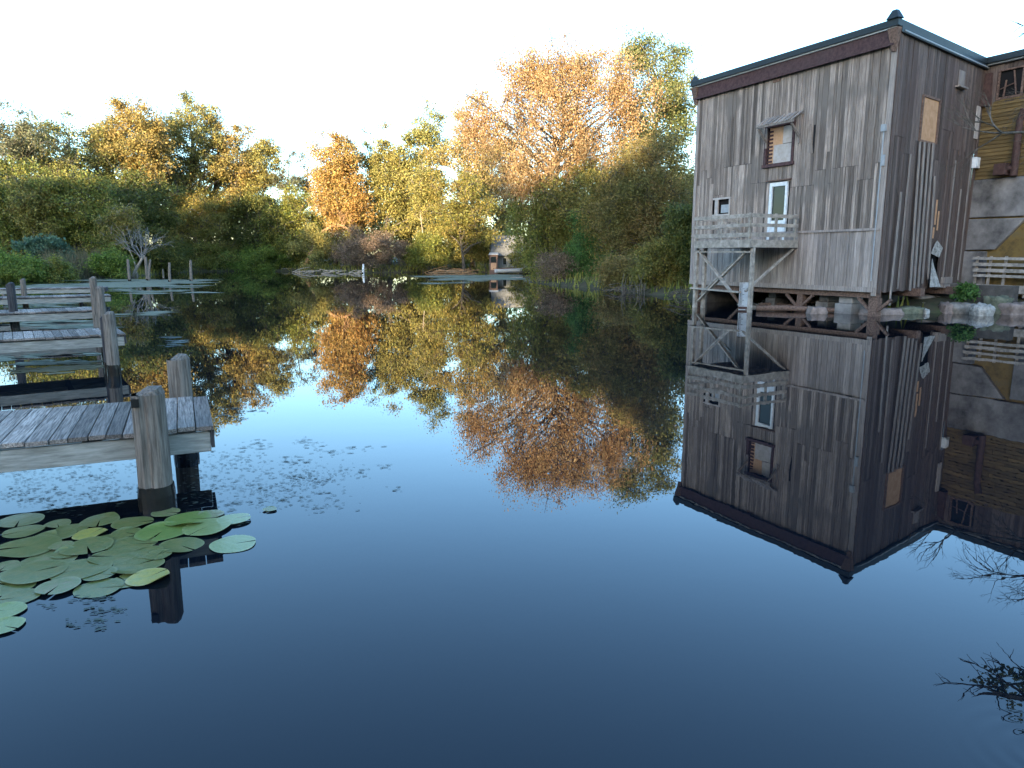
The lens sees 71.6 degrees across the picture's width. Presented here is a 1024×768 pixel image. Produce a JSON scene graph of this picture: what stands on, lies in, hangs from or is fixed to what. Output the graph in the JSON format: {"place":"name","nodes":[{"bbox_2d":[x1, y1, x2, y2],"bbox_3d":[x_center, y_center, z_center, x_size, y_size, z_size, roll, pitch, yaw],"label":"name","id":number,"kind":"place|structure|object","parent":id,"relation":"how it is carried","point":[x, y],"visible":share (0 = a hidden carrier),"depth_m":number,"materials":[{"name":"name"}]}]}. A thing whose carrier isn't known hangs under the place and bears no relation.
{"place":"outdoors","nodes":[
{"label":"outdoors","id":0,"kind":"place"},
{"bbox_2d":[22,244,134,278],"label":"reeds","id":1,"kind":"object","parent":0,"point":[84,257],"visible":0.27,"depth_m":69.50,"materials":[{"name":"green plant"}]},
{"bbox_2d":[0,271,1023,767],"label":"water","id":2,"kind":"structure","parent":0,"point":[606,529],"depth_m":5.12,"materials":[{"name":"blue liquid"}]},
{"bbox_2d":[0,616,25,633],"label":"lily pad","id":3,"kind":"object","parent":2,"relation":"on","point":[11,621],"visible":1,"depth_m":3.93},
{"bbox_2d":[0,601,26,617],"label":"lily pad","id":4,"kind":"object","parent":2,"relation":"on","point":[12,608],"visible":1,"depth_m":4.09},
{"bbox_2d":[0,582,36,595],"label":"lily pad","id":5,"kind":"object","parent":2,"relation":"on","point":[5,588],"visible":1,"depth_m":4.37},
{"bbox_2d":[0,588,40,603],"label":"lily pad","id":6,"kind":"object","parent":2,"relation":"on","point":[25,595],"visible":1,"depth_m":4.24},
{"bbox_2d":[0,513,44,526],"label":"lily pad","id":7,"kind":"object","parent":2,"relation":"on","point":[23,519],"visible":1,"depth_m":5.50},
{"bbox_2d":[2,525,44,537],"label":"lily pad","id":8,"kind":"object","parent":2,"relation":"on","point":[24,531],"visible":1,"depth_m":5.25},
{"bbox_2d":[0,535,61,556],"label":"lily pad","id":9,"kind":"object","parent":2,"relation":"on","point":[38,545],"visible":1,"depth_m":4.96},
{"bbox_2d":[0,559,67,583],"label":"lily pad","id":10,"kind":"object","parent":2,"relation":"on","point":[25,573],"visible":1,"depth_m":4.55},
{"bbox_2d":[19,549,77,568],"bbox_3d":[-3.104,1.169,4.775,0.333,0.019,0.359,-2,9,-11],"label":"lily pad","id":11,"kind":"object","parent":2,"relation":"on","point":[44,556],"visible":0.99,"depth_m":4.78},
{"bbox_2d":[0,276,98,334],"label":"dock","id":12,"kind":"object","parent":2,"relation":"on","point":[14,315],"visible":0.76,"depth_m":18.64,"materials":[{"name":"grey wood"}]},
{"bbox_2d":[0,286,107,295],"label":"dock","id":13,"kind":"object","parent":2,"relation":"on","point":[46,290],"visible":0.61,"depth_m":32.74,"materials":[{"name":"grey wood"}]},
{"bbox_2d":[0,278,111,308],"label":"dock","id":14,"kind":"object","parent":2,"relation":"on","point":[25,299],"visible":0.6,"depth_m":25.85,"materials":[{"name":"grey wood"}]},
{"bbox_2d":[34,576,80,594],"bbox_3d":[-2.784,1.235,4.361,0.247,0.005,0.245,-1,10,1],"label":"lily pad","id":15,"kind":"object","parent":2,"relation":"on","point":[60,585],"visible":1,"depth_m":4.36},
{"bbox_2d":[0,286,126,376],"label":"dock","id":16,"kind":"object","parent":2,"relation":"on","point":[107,336],"visible":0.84,"depth_m":12.64,"materials":[{"name":"grey wood"}]},
{"bbox_2d":[49,559,112,581],"bbox_3d":[-2.787,1.195,4.596,0.368,0.007,0.359,-8,12,-35],"label":"lily pad","id":17,"kind":"object","parent":2,"relation":"on","point":[80,568],"visible":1,"depth_m":4.58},
{"bbox_2d":[59,536,113,554],"bbox_3d":[-2.969,1.128,4.960,0.334,0.007,0.321,-8,14,-35],"label":"lily pad","id":18,"kind":"object","parent":2,"relation":"on","point":[97,543],"visible":1,"depth_m":4.96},
{"bbox_2d":[71,527,107,539],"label":"lily pad","id":19,"kind":"object","parent":2,"relation":"on","point":[83,534],"visible":1,"depth_m":5.19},
{"bbox_2d":[73,578,123,597],"bbox_3d":[-2.535,1.249,4.357,0.277,0.006,0.263,-2,10,-6],"label":"lily pad","id":20,"kind":"object","parent":2,"relation":"on","point":[93,589],"visible":1,"depth_m":4.35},
{"bbox_2d":[79,512,119,526],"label":"lily pad","id":21,"kind":"object","parent":2,"relation":"on","point":[104,518],"visible":1,"depth_m":5.48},
{"bbox_2d":[82,566,117,580],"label":"lily pad","id":22,"kind":"object","parent":2,"relation":"on","point":[102,575],"visible":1,"depth_m":4.51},
{"bbox_2d":[0,353,214,513],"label":"dock","id":23,"kind":"object","parent":2,"relation":"on","point":[154,428],"visible":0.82,"depth_m":5.72,"materials":[{"name":"grey wood"}]},
{"bbox_2d":[87,548,137,564],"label":"lily pad","id":24,"kind":"object","parent":2,"relation":"on","point":[116,556],"visible":1,"depth_m":4.79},
{"bbox_2d":[107,536,157,549],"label":"lily pad","id":25,"kind":"object","parent":2,"relation":"on","point":[130,542],"visible":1,"depth_m":5.02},
{"bbox_2d":[111,516,153,528],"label":"lily pad","id":26,"kind":"object","parent":2,"relation":"on","point":[125,522],"visible":1,"depth_m":5.42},
{"bbox_2d":[111,557,164,573],"bbox_3d":[-2.471,1.182,4.675,0.315,0.014,0.323,9,13,40],"label":"lily pad","id":27,"kind":"object","parent":2,"relation":"on","point":[132,566],"visible":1,"depth_m":4.66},
{"bbox_2d":[125,568,169,585],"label":"lily pad","id":28,"kind":"object","parent":2,"relation":"on","point":[143,577],"visible":1,"depth_m":4.49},
{"bbox_2d":[134,521,185,540],"bbox_3d":[-2.569,1.081,5.238,0.362,0.015,0.365,1,10,4],"label":"lily pad","id":29,"kind":"object","parent":2,"relation":"on","point":[148,532],"visible":1,"depth_m":5.22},
{"bbox_2d":[159,537,204,551],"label":"lily pad","id":30,"kind":"object","parent":2,"relation":"on","point":[176,545],"visible":1,"depth_m":5.02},
{"bbox_2d":[164,511,211,525],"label":"lily pad","id":31,"kind":"object","parent":2,"relation":"on","point":[187,518],"visible":1,"depth_m":5.50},
{"bbox_2d":[0,337,400,630],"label":"water weed","id":32,"kind":"object","parent":2,"relation":"on","point":[284,499],"visible":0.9,"depth_m":6.21,"materials":[{"name":"plant"}]},
{"bbox_2d":[182,518,231,535],"bbox_3d":[-2.282,1.065,5.324,0.338,0.008,0.360,3,12,22],"label":"lily pad","id":33,"kind":"object","parent":2,"relation":"on","point":[209,526],"visible":0.99,"depth_m":5.30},
{"bbox_2d":[209,535,255,552],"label":"lily pad","id":34,"kind":"object","parent":2,"relation":"on","point":[229,544],"visible":1,"depth_m":5.01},
{"bbox_2d":[216,513,250,523],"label":"lily pad","id":35,"kind":"object","parent":2,"relation":"on","point":[234,518],"visible":1,"depth_m":5.47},
{"bbox_2d":[0,274,527,374],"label":"duckweed","id":36,"kind":"object","parent":2,"relation":"on","point":[125,286],"visible":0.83,"depth_m":41.06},
{"bbox_2d":[738,282,748,309],"bbox_3d":[9.011,-2.935,27.623,0.400,2.090,0.054,3,11,16],"label":"water gauge","id":37,"kind":"object","parent":2,"relation":"in","point":[743,297],"visible":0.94,"depth_m":27.53,"materials":[{"name":"white"}]},
{"bbox_2d":[756,305,834,311],"bbox_3d":[10.723,-2.806,26.460,3.088,0.238,0.258,3,11,18],"label":"sill log","id":38,"kind":"object","parent":2,"relation":"on","point":[782,308],"visible":0.71,"depth_m":26.57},
{"bbox_2d":[858,308,904,314],"bbox_3d":[13.124,-2.440,25.301,1.646,0.572,0.575,0,10,0],"label":"stone","id":39,"kind":"object","parent":2,"relation":"on","point":[887,311],"visible":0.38,"depth_m":25.05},
{"bbox_2d":[0,257,1023,312],"bbox_3d":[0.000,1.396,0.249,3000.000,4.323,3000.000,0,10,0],"label":"ground","id":40,"kind":"structure","parent":0,"point":[931,304],"depth_m":48.46,"materials":[{"name":"soil"}]},
{"bbox_2d":[0,241,53,281],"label":"shrub","id":41,"kind":"object","parent":40,"relation":"on","point":[13,267],"visible":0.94,"depth_m":60.44,"materials":[{"name":"green plant"}]},
{"bbox_2d":[0,150,62,257],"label":"alder tree","id":42,"kind":"object","parent":40,"relation":"on","point":[7,229],"visible":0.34,"depth_m":80.52,"materials":[{"name":"green plant"}]},
{"bbox_2d":[0,96,79,254],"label":"locust tree","id":43,"kind":"object","parent":40,"relation":"on","point":[10,143],"visible":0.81,"depth_m":86.42,"materials":[{"name":"green plant"}]},
{"bbox_2d":[0,166,84,243],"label":"alder tree","id":44,"kind":"object","parent":40,"relation":"on","point":[23,210],"visible":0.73,"depth_m":76.57,"materials":[{"name":"green plant"}]},
{"bbox_2d":[10,233,75,261],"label":"sumac bush","id":45,"kind":"object","parent":40,"relation":"on","point":[39,243],"visible":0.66,"depth_m":69.69,"materials":[{"name":"teal plant"}]},
{"bbox_2d":[23,253,82,280],"bbox_3d":[-41.045,-9.950,63.275,4.676,3.358,5.006,-5,11,-24],"label":"shrub","id":46,"kind":"object","parent":40,"relation":"on","point":[58,271],"visible":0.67,"depth_m":62.81,"materials":[{"name":"green plant"}]},
{"bbox_2d":[8,107,112,196],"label":"locust tree","id":47,"kind":"object","parent":40,"relation":"on","point":[68,151],"visible":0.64,"depth_m":91.12,"materials":[{"name":"green plant"}]},
{"bbox_2d":[19,162,126,255],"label":"alder tree","id":48,"kind":"object","parent":40,"relation":"on","point":[78,191],"visible":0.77,"depth_m":78.07,"materials":[{"name":"green plant"}]},
{"bbox_2d":[61,118,121,186],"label":"locust tree","id":49,"kind":"object","parent":40,"relation":"on","point":[104,158],"visible":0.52,"depth_m":93.65,"materials":[{"name":"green plant"}]},
{"bbox_2d":[62,224,139,267],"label":"shrub","id":50,"kind":"object","parent":40,"relation":"on","point":[107,241],"visible":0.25,"depth_m":79.51,"materials":[{"name":"green plant"}]},
{"bbox_2d":[78,242,136,278],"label":"shrub","id":51,"kind":"object","parent":40,"relation":"on","point":[108,263],"visible":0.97,"depth_m":68.35,"materials":[{"name":"green plant"}]},
{"bbox_2d":[89,200,153,275],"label":"shrub","id":52,"kind":"object","parent":40,"relation":"on","point":[121,219],"visible":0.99,"depth_m":75.61,"materials":[{"name":"green plant"}]},
{"bbox_2d":[77,90,190,251],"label":"maple tree","id":53,"kind":"object","parent":40,"relation":"on","point":[142,135],"visible":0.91,"depth_m":94.72,"materials":[{"name":"plant"}]},
{"bbox_2d":[115,223,175,276],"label":"bare tree","id":54,"kind":"object","parent":40,"relation":"on","point":[142,256],"visible":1,"depth_m":74.54,"materials":[{"name":"grey plant"}]},
{"bbox_2d":[96,160,198,273],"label":"alder tree","id":55,"kind":"object","parent":40,"relation":"on","point":[140,195],"visible":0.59,"depth_m":86.68,"materials":[{"name":"green plant"}]},
{"bbox_2d":[130,237,206,272],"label":"shrub","id":56,"kind":"object","parent":40,"relation":"on","point":[153,252],"visible":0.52,"depth_m":88.61,"materials":[{"name":"green plant"}]},
{"bbox_2d":[143,107,195,244],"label":"locust tree","id":57,"kind":"object","parent":40,"relation":"on","point":[172,174],"visible":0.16,"depth_m":103.90,"materials":[{"name":"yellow plant"}]},
{"bbox_2d":[153,87,232,263],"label":"maple tree","id":58,"kind":"object","parent":40,"relation":"on","point":[182,127],"visible":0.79,"depth_m":103.52,"materials":[{"name":"green plant"}]},
{"bbox_2d":[157,183,247,262],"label":"willow tree","id":59,"kind":"object","parent":40,"relation":"on","point":[202,231],"visible":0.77,"depth_m":103.73,"materials":[{"name":"green plant"}]},
{"bbox_2d":[163,234,254,271],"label":"shrub","id":60,"kind":"object","parent":40,"relation":"on","point":[211,262],"visible":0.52,"depth_m":102.62,"materials":[{"name":"green plant"}]},
{"bbox_2d":[185,102,243,253],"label":"ash tree","id":61,"kind":"object","parent":40,"relation":"on","point":[215,185],"visible":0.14,"depth_m":107.95,"materials":[{"name":"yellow plant"}]},
{"bbox_2d":[201,116,268,262],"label":"ash tree","id":62,"kind":"object","parent":40,"relation":"on","point":[234,148],"visible":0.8,"depth_m":105.58,"materials":[{"name":"plant"}]},
{"bbox_2d":[205,148,272,252],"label":"ash tree","id":63,"kind":"object","parent":40,"relation":"on","point":[218,191],"visible":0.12,"depth_m":108.01,"materials":[{"name":"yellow plant"}]},
{"bbox_2d":[214,188,286,265],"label":"alder tree","id":64,"kind":"object","parent":40,"relation":"on","point":[247,233],"visible":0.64,"depth_m":105.05,"materials":[{"name":"green plant"}]},
{"bbox_2d":[213,239,299,271],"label":"shrub","id":65,"kind":"object","parent":40,"relation":"on","point":[249,255],"visible":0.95,"depth_m":102.03,"materials":[{"name":"green plant"}]},
{"bbox_2d":[225,133,290,237],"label":"ash tree","id":66,"kind":"object","parent":40,"relation":"on","point":[270,153],"visible":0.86,"depth_m":106.82,"materials":[{"name":"yellow plant"}]},
{"bbox_2d":[266,146,305,262],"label":"poplar tree","id":67,"kind":"object","parent":40,"relation":"on","point":[282,175],"visible":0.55,"depth_m":107.39,"materials":[{"name":"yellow plant"}]},
{"bbox_2d":[248,180,326,266],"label":"alder tree","id":68,"kind":"object","parent":40,"relation":"on","point":[293,218],"visible":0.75,"depth_m":103.65,"materials":[{"name":"green plant"}]},
{"bbox_2d":[293,147,314,262],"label":"poplar tree","id":69,"kind":"object","parent":40,"relation":"on","point":[302,177],"visible":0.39,"depth_m":109.80,"materials":[{"name":"yellow plant"}]},
{"bbox_2d":[285,222,337,272],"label":"shrub","id":70,"kind":"object","parent":40,"relation":"on","point":[317,243],"visible":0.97,"depth_m":95.70,"materials":[{"name":"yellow plant"}]},
{"bbox_2d":[294,124,383,265],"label":"oak tree","id":71,"kind":"object","parent":40,"relation":"on","point":[335,177],"visible":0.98,"depth_m":100.75,"materials":[{"name":"orange plant"}]},
{"bbox_2d":[0,170,692,269],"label":"wood","id":72,"kind":"object","parent":40,"relation":"on","point":[378,226],"visible":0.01,"depth_m":118.07,"materials":[{"name":"green plant"}]},
{"bbox_2d":[350,121,381,264],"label":"ash tree","id":73,"kind":"object","parent":40,"relation":"on","point":[368,146],"visible":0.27,"depth_m":107.46,"materials":[{"name":"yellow plant"}]},
{"bbox_2d":[324,223,409,268],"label":"shrub","id":74,"kind":"object","parent":40,"relation":"on","point":[363,245],"visible":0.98,"depth_m":94.51,"materials":[{"name":"brown plant"}]},
{"bbox_2d":[360,112,426,264],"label":"ash tree","id":75,"kind":"object","parent":40,"relation":"on","point":[389,173],"visible":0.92,"depth_m":103.49,"materials":[{"name":"yellow plant"}]},
{"bbox_2d":[393,93,453,247],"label":"cottonwood tree","id":76,"kind":"object","parent":40,"relation":"on","point":[422,136],"visible":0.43,"depth_m":104.20,"materials":[{"name":"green plant"}]},
{"bbox_2d":[403,161,443,271],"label":"birch tree","id":77,"kind":"object","parent":40,"relation":"on","point":[417,187],"visible":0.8,"depth_m":95.93,"materials":[{"name":"yellow plant"}]},
{"bbox_2d":[400,228,456,271],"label":"shrub","id":78,"kind":"object","parent":40,"relation":"on","point":[419,254],"visible":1,"depth_m":94.49,"materials":[{"name":"green plant"}]},
{"bbox_2d":[412,213,493,268],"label":"shrub","id":79,"kind":"object","parent":40,"relation":"on","point":[455,257],"visible":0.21,"depth_m":100.64,"materials":[{"name":"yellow plant"}]},
{"bbox_2d":[421,161,505,271],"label":"alder tree","id":80,"kind":"object","parent":40,"relation":"on","point":[464,221],"visible":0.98,"depth_m":94.28,"materials":[{"name":"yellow plant"}]},
{"bbox_2d":[417,88,519,266],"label":"cottonwood tree","id":81,"kind":"object","parent":40,"relation":"on","point":[454,153],"visible":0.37,"depth_m":99.99,"materials":[{"name":"plant"}]},
{"bbox_2d":[467,225,496,268],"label":"shrub","id":82,"kind":"object","parent":40,"relation":"on","point":[482,255],"visible":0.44,"depth_m":99.59,"materials":[{"name":"green plant"}]},
{"bbox_2d":[77,262,923,307],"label":"grass","id":83,"kind":"structure","parent":40,"relation":"on","point":[140,271],"depth_m":58.60,"materials":[{"name":"green plant"}]},
{"bbox_2d":[482,135,532,237],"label":"ash tree","id":84,"kind":"object","parent":40,"relation":"on","point":[499,217],"visible":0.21,"depth_m":104.47,"materials":[{"name":"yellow plant"}]},
{"bbox_2d":[488,236,537,268],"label":"lakeside cottage","id":85,"kind":"structure","parent":40,"relation":"on","point":[502,251],"depth_m":97.52,"materials":[{"name":"grey"}]},
{"bbox_2d":[505,240,532,267],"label":"shrub","id":86,"kind":"object","parent":40,"relation":"on","point":[514,257],"visible":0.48,"depth_m":90.76,"materials":[{"name":"green plant"}]},
{"bbox_2d":[494,177,584,281],"bbox_3d":[3.480,-11.636,58.740,10.241,11.887,8.104,-10,14,-43],"label":"willow tree","id":87,"kind":"object","parent":40,"relation":"on","point":[531,237],"visible":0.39,"depth_m":57.12,"materials":[{"name":"green plant"}]},
{"bbox_2d":[528,245,583,282],"bbox_3d":[3.402,-8.905,54.113,4.996,3.252,5.224,0,10,0],"label":"shrub","id":88,"kind":"object","parent":40,"relation":"on","point":[553,266],"visible":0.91,"depth_m":53.92,"materials":[{"name":"brown plant"}]},
{"bbox_2d":[440,22,675,270],"bbox_3d":[4.057,-18.670,57.475,17.508,20.238,13.829,5,11,27],"label":"willow tree","id":89,"kind":"object","parent":40,"relation":"on","point":[540,84],"visible":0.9,"depth_m":56.01,"materials":[{"name":"orange plant"}]},
{"bbox_2d":[513,156,620,258],"bbox_3d":[4.760,-13.199,56.585,9.412,9.534,7.778,0,10,0],"label":"alder tree","id":90,"kind":"object","parent":40,"relation":"on","point":[565,194],"visible":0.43,"depth_m":55.53,"materials":[{"name":"green plant"}]},
{"bbox_2d":[557,208,614,277],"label":"ivy column","id":91,"kind":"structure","parent":40,"relation":"on","point":[578,248],"depth_m":53.35,"materials":[{"name":"green plant"}]},
{"bbox_2d":[553,160,659,270],"bbox_3d":[7.322,-11.493,50.869,7.374,8.846,7.917,-4,11,-24],"label":"alder tree","id":92,"kind":"object","parent":40,"relation":"on","point":[587,182],"visible":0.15,"depth_m":50.23,"materials":[{"name":"green plant"}]},
{"bbox_2d":[586,249,639,289],"bbox_3d":[6.738,-6.835,43.785,4.145,3.158,4.732,-7,12,-33],"label":"shrub","id":93,"kind":"object","parent":40,"relation":"on","point":[615,270],"visible":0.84,"depth_m":42.93,"materials":[{"name":"green plant"}]},
{"bbox_2d":[566,121,694,264],"bbox_3d":[8.615,-11.914,46.751,9.993,10.347,8.910,0,10,0],"label":"alder tree","id":94,"kind":"object","parent":40,"relation":"on","point":[642,221],"visible":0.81,"depth_m":45.22,"materials":[{"name":"green plant"}]},
{"bbox_2d":[598,17,710,197],"bbox_3d":[12.419,-20.133,61.575,10.676,20.880,9.372,0,10,0],"label":"cottonwood tree","id":95,"kind":"object","parent":40,"relation":"on","point":[677,115],"visible":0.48,"depth_m":59.49,"materials":[{"name":"green plant"}]},
{"bbox_2d":[624,232,688,287],"bbox_3d":[8.521,-6.918,40.487,4.958,3.758,4.455,0,10,0],"label":"shrub","id":96,"kind":"object","parent":40,"relation":"on","point":[651,266],"visible":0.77,"depth_m":39.86,"materials":[{"name":"green plant"}]},
{"bbox_2d":[655,196,692,287],"bbox_3d":[9.643,-7.506,39.013,4.158,5.595,4.818,6,12,32],"label":"shrub","id":97,"kind":"object","parent":40,"relation":"on","point":[679,229],"visible":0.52,"depth_m":38.64,"materials":[{"name":"green plant"}]},
{"bbox_2d":[689,9,1023,316],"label":"wooden mill","id":98,"kind":"object","parent":40,"relation":"on","point":[816,172],"visible":0.97,"depth_m":26.43,"materials":[{"name":"wood"}]},
{"bbox_2d":[712,197,730,215],"bbox_3d":[8.917,-7.546,30.215,0.100,0.740,1.020,-5,11,-27],"label":"window","id":99,"kind":"structure","parent":98,"relation":"in","point":[726,208],"depth_m":30.18,"materials":[{"name":"wood"}]},
{"bbox_2d":[766,181,788,239],"bbox_3d":[10.346,-6.713,27.650,0.120,2.200,0.860,-5,11,-27],"label":"door","id":100,"kind":"structure","parent":98,"relation":"in","point":[778,196],"depth_m":27.59,"materials":[{"name":"white paint"}]},
{"bbox_2d":[761,119,795,168],"bbox_3d":[10.273,-9.194,27.295,0.170,1.610,1.500,-5,11,-27],"label":"window","id":101,"kind":"structure","parent":98,"relation":"in","point":[779,152],"depth_m":27.32,"materials":[{"name":"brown wood"}]},
{"bbox_2d":[918,94,941,144],"bbox_3d":[14.712,-9.299,25.032,1.510,1.570,0.085,-8,13,-38],"label":"window","id":102,"kind":"structure","parent":98,"relation":"in","point":[929,119],"depth_m":25.06,"materials":[{"name":"brown wood"}]},
{"bbox_2d":[938,301,975,313],"bbox_3d":[16.361,-2.630,26.050,1.142,0.761,0.992,0,10,0],"label":"stone","id":103,"kind":"object","parent":40,"relation":"on","point":[960,307],"visible":0.39,"depth_m":25.63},
{"bbox_2d":[949,279,980,301],"bbox_3d":[16.717,-3.206,26.198,0.972,1.282,1.030,-8,13,-37],"label":"weed clump","id":104,"kind":"object","parent":40,"relation":"on","point":[966,290],"visible":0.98,"depth_m":26.03,"materials":[{"name":"green plant"}]},
{"bbox_2d":[932,20,1023,181],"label":"overhanging tree","id":105,"kind":"object","parent":40,"relation":"on","point":[999,132],"visible":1,"depth_m":16.26,"materials":[{"name":"brown plant"}]},
{"bbox_2d":[968,302,995,315],"bbox_3d":[16.439,-2.465,24.880,0.721,0.832,0.764,0,10,0],"label":"stone","id":106,"kind":"object","parent":40,"relation":"on","point":[980,309],"visible":0.56,"depth_m":24.63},
{"bbox_2d":[972,256,1023,297],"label":"slatted barrier","id":107,"kind":"object","parent":40,"relation":"on","point":[989,270],"visible":0.77,"depth_m":27.15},
{"bbox_2d":[983,295,1013,313],"bbox_3d":[17.568,-2.726,25.722,0.707,1.000,0.829,-7,12,-34],"label":"stone","id":108,"kind":"object","parent":40,"relation":"on","point":[994,301],"visible":0.36,"depth_m":25.47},
{"bbox_2d":[998,301,1023,314],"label":"stone","id":109,"kind":"object","parent":40,"relation":"on","point":[1015,308],"visible":0.54,"depth_m":25.00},
{"bbox_2d":[0,0,1023,255],"label":"sky","id":110,"kind":"structure","parent":0,"point":[289,66],"materials":[{"name":"white"}]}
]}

